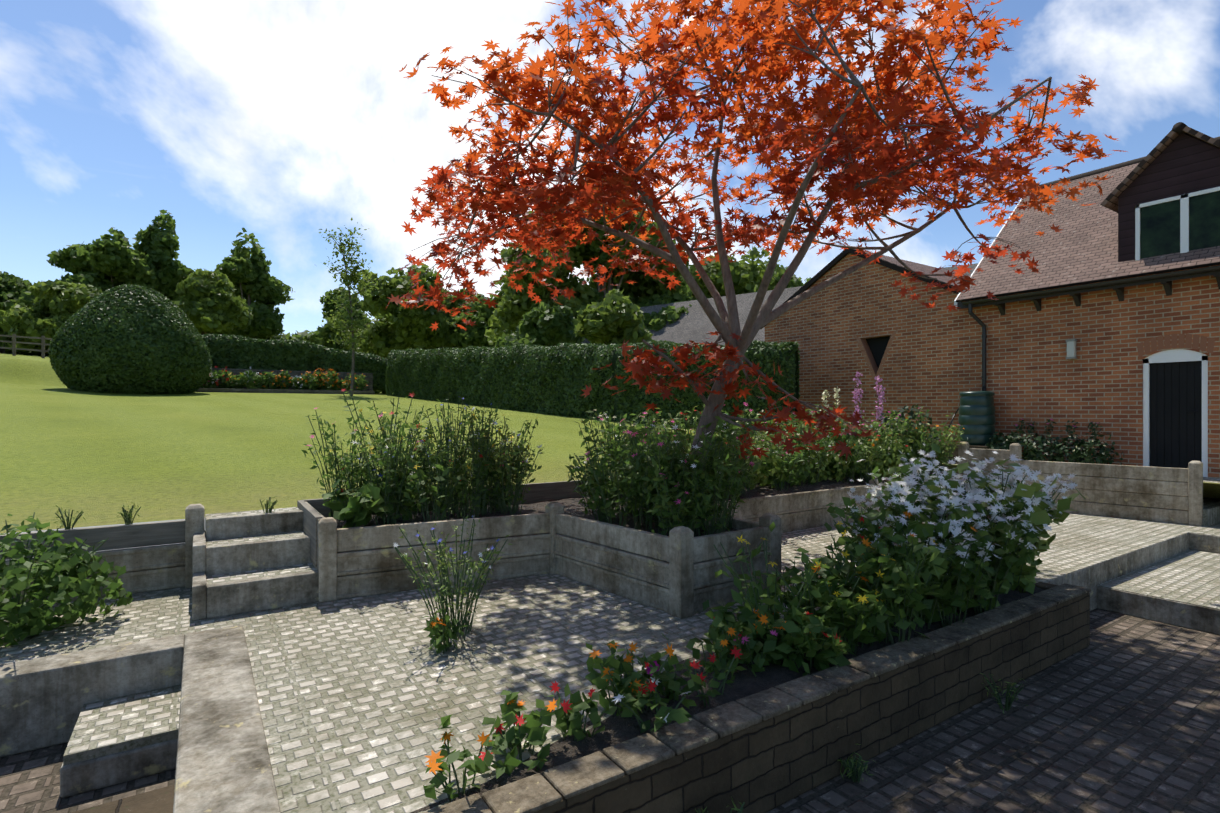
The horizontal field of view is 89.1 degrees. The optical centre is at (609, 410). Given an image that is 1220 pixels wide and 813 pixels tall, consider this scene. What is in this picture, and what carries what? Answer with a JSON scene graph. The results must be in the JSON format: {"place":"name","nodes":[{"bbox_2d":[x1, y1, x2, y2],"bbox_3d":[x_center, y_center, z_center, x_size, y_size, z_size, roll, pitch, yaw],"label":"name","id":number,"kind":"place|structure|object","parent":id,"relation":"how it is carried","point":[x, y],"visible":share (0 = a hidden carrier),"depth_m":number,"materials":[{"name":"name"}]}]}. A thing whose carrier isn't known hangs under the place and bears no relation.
{"place":"outdoors","nodes":[
{"label":"outdoors","id":0,"kind":"place"},
{"bbox_2d":[0,625,280,812],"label":"sunken corner walls","id":1,"kind":"structure","parent":0,"point":[215,755],"depth_m":2.76,"materials":[{"name":"concrete"}]},
{"bbox_2d":[211,368,372,390],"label":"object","id":2,"kind":"structure","parent":0,"point":[368,378],"depth_m":28.55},
{"bbox_2d":[0,463,1219,812],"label":"patio paving","id":3,"kind":"structure","parent":0,"point":[358,697],"depth_m":3.07,"materials":[{"name":"grey stone"}]},
{"bbox_2d":[1,543,184,604],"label":"wall","id":4,"kind":"structure","parent":3,"relation":"on","point":[154,568],"depth_m":4.13,"materials":[{"name":"concrete"}]},
{"bbox_2d":[185,504,204,587],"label":"concrete post","id":5,"kind":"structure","parent":3,"relation":"on","point":[194,518],"depth_m":4.23,"materials":[{"name":"concrete"}]},
{"bbox_2d":[192,502,324,620],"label":"garden steps","id":6,"kind":"structure","parent":3,"relation":"on","point":[214,600],"depth_m":3.91,"materials":[{"name":"concrete"}]},
{"bbox_2d":[205,507,315,584],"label":"step treads","id":7,"kind":"object","parent":3,"relation":"on","point":[235,576],"visible":0.23,"depth_m":4.08,"materials":[{"name":"grey stone"}]},
{"bbox_2d":[318,502,563,601],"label":"panel wall","id":8,"kind":"structure","parent":3,"relation":"on","point":[357,561],"depth_m":4.18,"materials":[{"name":"concrete"}]},
{"bbox_2d":[545,502,780,618],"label":"retaining wall","id":9,"kind":"structure","parent":3,"relation":"on","point":[674,571],"depth_m":3.92,"materials":[{"name":"concrete"}]},
{"bbox_2d":[410,586,1043,812],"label":"stone bed soil","id":10,"kind":"structure","parent":3,"relation":"on","point":[620,729],"depth_m":2.56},
{"bbox_2d":[0,374,1123,812],"bbox_3d":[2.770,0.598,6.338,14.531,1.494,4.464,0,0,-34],"label":"border plant","id":11,"kind":"object","parent":10,"relation":"on","point":[14,579],"depth_m":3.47,"materials":[{"name":"green plant"}]},
{"bbox_2d":[646,660,659,675],"bbox_3d":[0.182,1.071,2.588,0.062,0.049,0.135,0,0,9],"label":"flower","id":12,"kind":"object","parent":11,"relation":"on","point":[656,664],"visible":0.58,"depth_m":2.57,"materials":[{"name":"purple plant"}]},
{"bbox_2d":[306,402,1091,645],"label":"flowers","id":13,"kind":"object","parent":11,"relation":"on","point":[679,501],"visible":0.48,"depth_m":4.30,"materials":[{"name":"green plant"}]},
{"bbox_2d":[341,388,1077,759],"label":"flowers","id":14,"kind":"object","parent":11,"relation":"on","point":[906,482],"depth_m":3.79,"materials":[{"name":"plant"}]},
{"bbox_2d":[599,387,1104,469],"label":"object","id":15,"kind":"object","parent":11,"relation":"on","point":[836,394],"visible":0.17,"depth_m":7.81,"materials":[{"name":"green plant"}]},
{"bbox_2d":[852,372,885,423],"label":"flowers","id":16,"kind":"object","parent":11,"relation":"attached to","point":[856,393],"visible":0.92,"depth_m":8.33,"materials":[{"name":"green plant"}]},
{"bbox_2d":[711,473,965,532],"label":"wall panel","id":17,"kind":"structure","parent":3,"relation":"on","point":[800,511],"depth_m":6.31,"materials":[{"name":"concrete"}]},
{"bbox_2d":[949,445,1002,463],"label":"butt plinth","id":18,"kind":"structure","parent":3,"relation":"on","point":[955,453],"depth_m":11.96,"materials":[{"name":"concrete"}]},
{"bbox_2d":[958,391,995,445],"bbox_3d":[7.179,0.138,12.140,0.655,1.055,0.626,0,0,-34],"label":"water butt","id":19,"kind":"object","parent":18,"relation":"on","point":[976,419],"visible":0.9,"depth_m":11.90,"materials":[{"name":"teal plastic"}]},
{"bbox_2d":[945,386,985,435],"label":"butt pipes","id":20,"kind":"object","parent":19,"relation":"attached to","point":[984,389],"visible":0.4,"depth_m":12.48,"materials":[{"name":"black plastic"}]},
{"bbox_2d":[958,442,1202,525],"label":"wall panel","id":21,"kind":"structure","parent":3,"relation":"on","point":[1183,494],"depth_m":6.97,"materials":[{"name":"concrete"}]},
{"bbox_2d":[0,608,1219,812],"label":"path paving","id":22,"kind":"structure","parent":0,"point":[1120,714],"depth_m":2.81,"materials":[{"name":"grey stone"}]},
{"bbox_2d":[51,400,1084,812],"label":"plant foliage","id":23,"kind":"object","parent":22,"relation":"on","point":[1039,516],"visible":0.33,"depth_m":4.68,"materials":[{"name":"plant"}]},
{"bbox_2d":[357,396,520,562],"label":"flowers","id":24,"kind":"object","parent":23,"relation":"on","point":[457,459],"visible":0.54,"depth_m":4.56,"materials":[{"name":"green plant"}]},
{"bbox_2d":[330,408,936,603],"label":"flowers","id":25,"kind":"object","parent":23,"relation":"on","point":[860,597],"visible":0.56,"depth_m":3.30,"materials":[{"name":"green plant"}]},
{"bbox_2d":[425,416,975,774],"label":"flowers","id":26,"kind":"object","parent":23,"relation":"on","point":[433,757],"visible":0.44,"depth_m":2.46,"materials":[{"name":"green plant"}]},
{"bbox_2d":[71,582,1089,812],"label":"stone bed wall","id":27,"kind":"structure","parent":22,"relation":"on","point":[763,766],"depth_m":2.60,"materials":[{"name":"stone"}]},
{"bbox_2d":[423,583,1090,812],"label":"wall coping","id":28,"kind":"object","parent":27,"relation":"on","point":[538,791],"visible":0.94,"depth_m":2.34,"materials":[{"name":"grey stone"}]},
{"bbox_2d":[1044,533,1219,634],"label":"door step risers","id":29,"kind":"object","parent":22,"relation":"on","point":[1195,617],"depth_m":4.79,"materials":[{"name":"concrete"}]},
{"bbox_2d":[0,353,1219,533],"bbox_3d":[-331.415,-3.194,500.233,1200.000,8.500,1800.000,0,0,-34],"label":"lawn","id":30,"kind":"structure","parent":0,"point":[99,459],"depth_m":8.92,"materials":[{"name":"green plant"}]},
{"bbox_2d":[0,271,40,352],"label":"tree","id":31,"kind":"object","parent":30,"relation":"on","point":[13,289],"depth_m":55.01,"materials":[{"name":"green plant"}]},
{"bbox_2d":[0,334,51,357],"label":"field fence","id":32,"kind":"object","parent":30,"relation":"on","point":[42,344],"visible":0.69,"depth_m":37.86,"materials":[{"name":"brown wood"}]},
{"bbox_2d":[0,279,101,350],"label":"tree","id":33,"kind":"object","parent":30,"relation":"on","point":[57,302],"visible":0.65,"depth_m":49.17,"materials":[{"name":"green plant"}]},
{"bbox_2d":[46,227,160,291],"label":"tree","id":34,"kind":"object","parent":30,"relation":"on","point":[99,262],"depth_m":57.04,"materials":[{"name":"green plant"}]},
{"bbox_2d":[48,284,211,394],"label":"topiary dome","id":35,"kind":"structure","parent":30,"relation":"on","point":[129,298],"depth_m":21.59,"materials":[{"name":"green plant"}]},
{"bbox_2d":[132,209,195,300],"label":"tree","id":36,"kind":"object","parent":30,"relation":"on","point":[159,245],"visible":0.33,"depth_m":62.21,"materials":[{"name":"green plant"}]},
{"bbox_2d":[5,328,385,393],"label":"tree belt leaves","id":37,"kind":"object","parent":30,"relation":"on","point":[305,335],"depth_m":64.28,"materials":[{"name":"green plant"}]},
{"bbox_2d":[172,268,252,334],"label":"tree","id":38,"kind":"object","parent":30,"relation":"on","point":[208,302],"depth_m":51.57,"materials":[{"name":"green plant"}]},
{"bbox_2d":[214,228,293,339],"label":"tree","id":39,"kind":"object","parent":30,"relation":"on","point":[262,287],"depth_m":62.01,"materials":[{"name":"green plant"}]},
{"bbox_2d":[206,366,302,387],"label":"flowers","id":40,"kind":"object","parent":30,"relation":"on","point":[257,374],"depth_m":26.47,"materials":[{"name":"red plant"}]},
{"bbox_2d":[201,369,368,390],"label":"bed plants","id":41,"kind":"object","parent":30,"relation":"on","point":[232,383],"visible":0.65,"depth_m":27.69,"materials":[{"name":"green plant"}]},
{"bbox_2d":[254,368,366,387],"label":"orange flowers","id":42,"kind":"object","parent":41,"relation":"on","point":[316,376],"visible":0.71,"depth_m":28.43,"materials":[{"name":"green plant"}]},
{"bbox_2d":[195,388,374,394],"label":"soil","id":43,"kind":"structure","parent":30,"relation":"on","point":[276,391],"depth_m":27.13,"materials":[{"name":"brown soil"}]},
{"bbox_2d":[201,333,389,391],"bbox_3d":[-16.335,-2.240,29.007,12.369,2.699,2.358,0,0,-34],"label":"hedge","id":44,"kind":"object","parent":30,"relation":"on","point":[258,344],"depth_m":28.80,"materials":[{"name":"green plant"}]},
{"bbox_2d":[310,287,371,350],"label":"tree","id":45,"kind":"object","parent":30,"relation":"on","point":[325,332],"visible":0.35,"depth_m":64.83,"materials":[{"name":"green plant"}]},
{"bbox_2d":[319,218,392,395],"bbox_3d":[-11.383,-4.462,27.233,3.263,7.810,3.144,0,0,-34],"label":"young tree","id":46,"kind":"object","parent":30,"relation":"on","point":[355,278],"depth_m":26.89,"materials":[{"name":"green plant"}]},
{"bbox_2d":[355,263,463,357],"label":"tree","id":47,"kind":"object","parent":30,"relation":"on","point":[408,328],"depth_m":48.35,"materials":[{"name":"green plant"}]},
{"bbox_2d":[0,464,848,566],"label":"soil","id":48,"kind":"structure","parent":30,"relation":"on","point":[143,534],"depth_m":4.16,"materials":[{"name":"brown soil"}]},
{"bbox_2d":[439,288,478,323],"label":"tree","id":49,"kind":"object","parent":30,"relation":"on","point":[458,303],"visible":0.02,"depth_m":60.35,"materials":[{"name":"green plant"}]},
{"bbox_2d":[445,294,515,348],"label":"tree","id":50,"kind":"object","parent":30,"relation":"on","point":[470,335],"visible":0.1,"depth_m":49.60,"materials":[{"name":"green plant"}]},
{"bbox_2d":[494,302,582,347],"bbox_3d":[-3.593,-2.627,33.168,5.362,6.054,4.999,0,0,-34],"label":"tree","id":51,"kind":"object","parent":30,"relation":"on","point":[544,324],"depth_m":31.63,"materials":[{"name":"green plant"}]},
{"bbox_2d":[484,198,599,344],"bbox_3d":[-4.070,-6.871,40.054,7.574,13.942,8.448,0,0,-34],"label":"tree","id":52,"kind":"object","parent":30,"relation":"on","point":[514,306],"depth_m":38.45,"materials":[{"name":"green plant"}]},
{"bbox_2d":[385,339,800,433],"bbox_3d":[-3.331,-1.188,21.857,2.637,3.609,21.478,0,0,-43],"label":"hedge","id":53,"kind":"object","parent":30,"relation":"on","point":[574,349],"depth_m":17.91,"materials":[{"name":"green plant"}]},
{"bbox_2d":[574,289,653,344],"bbox_3d":[0.163,-2.297,27.130,3.911,6.134,3.685,0,0,7],"label":"tree","id":54,"kind":"object","parent":30,"relation":"on","point":[613,316],"depth_m":25.94,"materials":[{"name":"green plant"}]},
{"bbox_2d":[571,177,662,301],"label":"tree","id":55,"kind":"object","parent":30,"relation":"on","point":[596,243],"depth_m":40.89,"materials":[{"name":"green plant"}]},
{"bbox_2d":[587,239,696,306],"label":"tree","id":56,"kind":"object","parent":30,"relation":"on","point":[651,296],"depth_m":46.15,"materials":[{"name":"green plant"}]},
{"bbox_2d":[643,304,690,330],"bbox_3d":[4.271,-2.872,36.158,5.577,7.102,5.428,0,0,-34],"label":"tree","id":57,"kind":"object","parent":30,"relation":"on","point":[655,321],"visible":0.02,"depth_m":34.71,"materials":[{"name":"green plant"}]},
{"bbox_2d":[680,246,781,299],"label":"tree","id":58,"kind":"object","parent":30,"relation":"on","point":[747,278],"visible":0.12,"depth_m":49.94,"materials":[{"name":"green plant"}]},
{"bbox_2d":[771,264,803,287],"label":"tree","id":59,"kind":"object","parent":30,"relation":"on","point":[794,281],"depth_m":53.87,"materials":[{"name":"green plant"}]},
{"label":"barn walls","id":60,"kind":"object","parent":30,"relation":"on","visible":0},
{"bbox_2d":[581,263,978,348],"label":"barn roof","id":61,"kind":"structure","parent":60,"relation":"on","point":[695,324],"depth_m":32.94,"materials":[{"name":"tile"}]},
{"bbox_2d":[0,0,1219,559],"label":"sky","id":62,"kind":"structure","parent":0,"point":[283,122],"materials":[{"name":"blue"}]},
{"bbox_2d":[335,471,960,536],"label":"raised bed soil","id":63,"kind":"structure","parent":0,"point":[573,506],"depth_m":5.10,"materials":[{"name":"brown soil"}]},
{"bbox_2d":[399,0,1126,525],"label":"maple","id":64,"kind":"object","parent":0,"point":[775,68],"depth_m":4.32,"materials":[{"name":"plant"}]},
{"bbox_2d":[386,61,1042,460],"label":"maple leaves","id":65,"kind":"object","parent":64,"relation":"attached to","point":[614,191],"visible":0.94,"depth_m":4.12,"materials":[{"name":"plant"}]},
{"bbox_2d":[765,253,964,457],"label":"wing gable wall","id":66,"kind":"structure","parent":0,"point":[924,365],"depth_m":14.30,"materials":[{"name":"brown brick"}]},
{"bbox_2d":[761,248,962,328],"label":"roof verge","id":67,"kind":"structure","parent":66,"relation":"attached to","point":[826,269],"depth_m":14.94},
{"bbox_2d":[860,335,890,374],"bbox_3d":[6.244,-1.269,14.430,0.220,0.910,0.790,0,0,-34],"label":"window reveal","id":68,"kind":"object","parent":66,"relation":"in","point":[869,354],"visible":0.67,"depth_m":14.58,"materials":[{"name":"brown brick"}]},
{"bbox_2d":[854,329,897,382],"bbox_3d":[6.152,-1.227,14.362,0.001,1.265,1.127,0,0,-34],"label":"brick window surround","id":69,"kind":"object","parent":66,"relation":"attached to","point":[882,360],"visible":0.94,"depth_m":14.33,"materials":[{"name":"brown brick"}]},
{"bbox_2d":[866,336,889,367],"bbox_3d":[6.335,-1.269,14.490,0.001,0.910,0.790,0,0,-34],"label":"triangular window","id":70,"kind":"structure","parent":66,"relation":"in","point":[877,346],"depth_m":14.54,"materials":[{"name":"black glass"}]},
{"bbox_2d":[780,163,1219,305],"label":"house roof","id":71,"kind":"structure","parent":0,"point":[1081,248],"depth_m":11.97,"materials":[{"name":"brown tile"}]},
{"bbox_2d":[954,198,1021,306],"bbox_3d":[8.310,-3.578,13.411,3.140,2.967,0.070,0,0,-34],"label":"bargeboard","id":72,"kind":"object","parent":71,"relation":"attached to","point":[955,302],"visible":0.14,"depth_m":13.17,"materials":[{"name":"white wood"}]},
{"bbox_2d":[1101,125,1219,212],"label":"dormer roof","id":73,"kind":"structure","parent":71,"relation":"attached to","point":[1110,201],"depth_m":10.14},
{"bbox_2d":[1118,133,1219,261],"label":"dormer cladding","id":74,"kind":"structure","parent":71,"relation":"attached to","point":[1181,164],"depth_m":10.02,"materials":[{"name":"black wood"}]},
{"bbox_2d":[1135,187,1219,260],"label":"dormer window frame","id":75,"kind":"object","parent":74,"relation":"in","point":[1184,223],"visible":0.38,"depth_m":9.87,"materials":[{"name":"white wood"}]},
{"bbox_2d":[1140,191,1219,258],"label":"dormer window glass","id":76,"kind":"object","parent":75,"relation":"in","point":[1159,229],"visible":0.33,"depth_m":9.94,"materials":[{"name":"glass"}]},
{"bbox_2d":[965,265,1219,477],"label":"house wall","id":77,"kind":"structure","parent":0,"point":[1034,374],"depth_m":10.91,"materials":[{"name":"brown brick"}]},
{"bbox_2d":[1067,341,1075,356],"bbox_3d":[8.265,-1.104,11.097,0.090,0.280,0.120,0,0,-34],"label":"wall lamp","id":78,"kind":"object","parent":77,"relation":"attached to","point":[1071,348],"visible":0.83,"depth_m":11.06,"materials":[{"name":"white glass"}]},
{"bbox_2d":[1066,339,1076,358],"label":"wall lamp caps","id":79,"kind":"object","parent":78,"relation":"attached to","point":[1071,357],"depth_m":11.05,"materials":[{"name":"grey metal"}]},
{"bbox_2d":[957,270,1219,315],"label":"eaves brackets","id":80,"kind":"object","parent":77,"relation":"attached to","point":[1166,282],"visible":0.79,"depth_m":10.55,"materials":[{"name":"black wood"}]},
{"bbox_2d":[962,265,1219,388],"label":"gutter downpipe","id":81,"kind":"object","parent":77,"relation":"attached to","point":[1093,285],"visible":0.92,"depth_m":10.95,"materials":[{"name":"black plastic"}]},
{"bbox_2d":[1143,349,1207,476],"bbox_3d":[9.120,0.021,9.996,0.080,2.030,0.800,0,0,-34],"label":"door frame","id":82,"kind":"object","parent":77,"relation":"attached to","point":[1178,355],"visible":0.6,"depth_m":9.97,"materials":[{"name":"white wood"}]},
{"bbox_2d":[1150,361,1201,467],"bbox_3d":[9.120,0.118,9.996,0.100,1.815,0.650,0,0,-34],"label":"door leaf","id":83,"kind":"object","parent":82,"relation":"in","point":[1175,414],"visible":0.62,"depth_m":9.99,"materials":[{"name":"black wood"}]},
{"bbox_2d":[1137,334,1214,356],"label":"brick arch","id":84,"kind":"structure","parent":77,"relation":"attached to","point":[1188,342],"depth_m":9.93,"materials":[{"name":"brown brick"}]},
{"bbox_2d":[1026,136,1219,190],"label":"roof ridge","id":85,"kind":"structure","parent":0,"point":[1108,168],"depth_m":13.05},
{"bbox_2d":[1172,122,1188,135],"bbox_3d":[9.974,-4.494,10.453,2.349,0.143,0.150,0,0,-34],"label":"ridge tile","id":86,"kind":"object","parent":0,"point":[1178,128],"depth_m":9.81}
]}

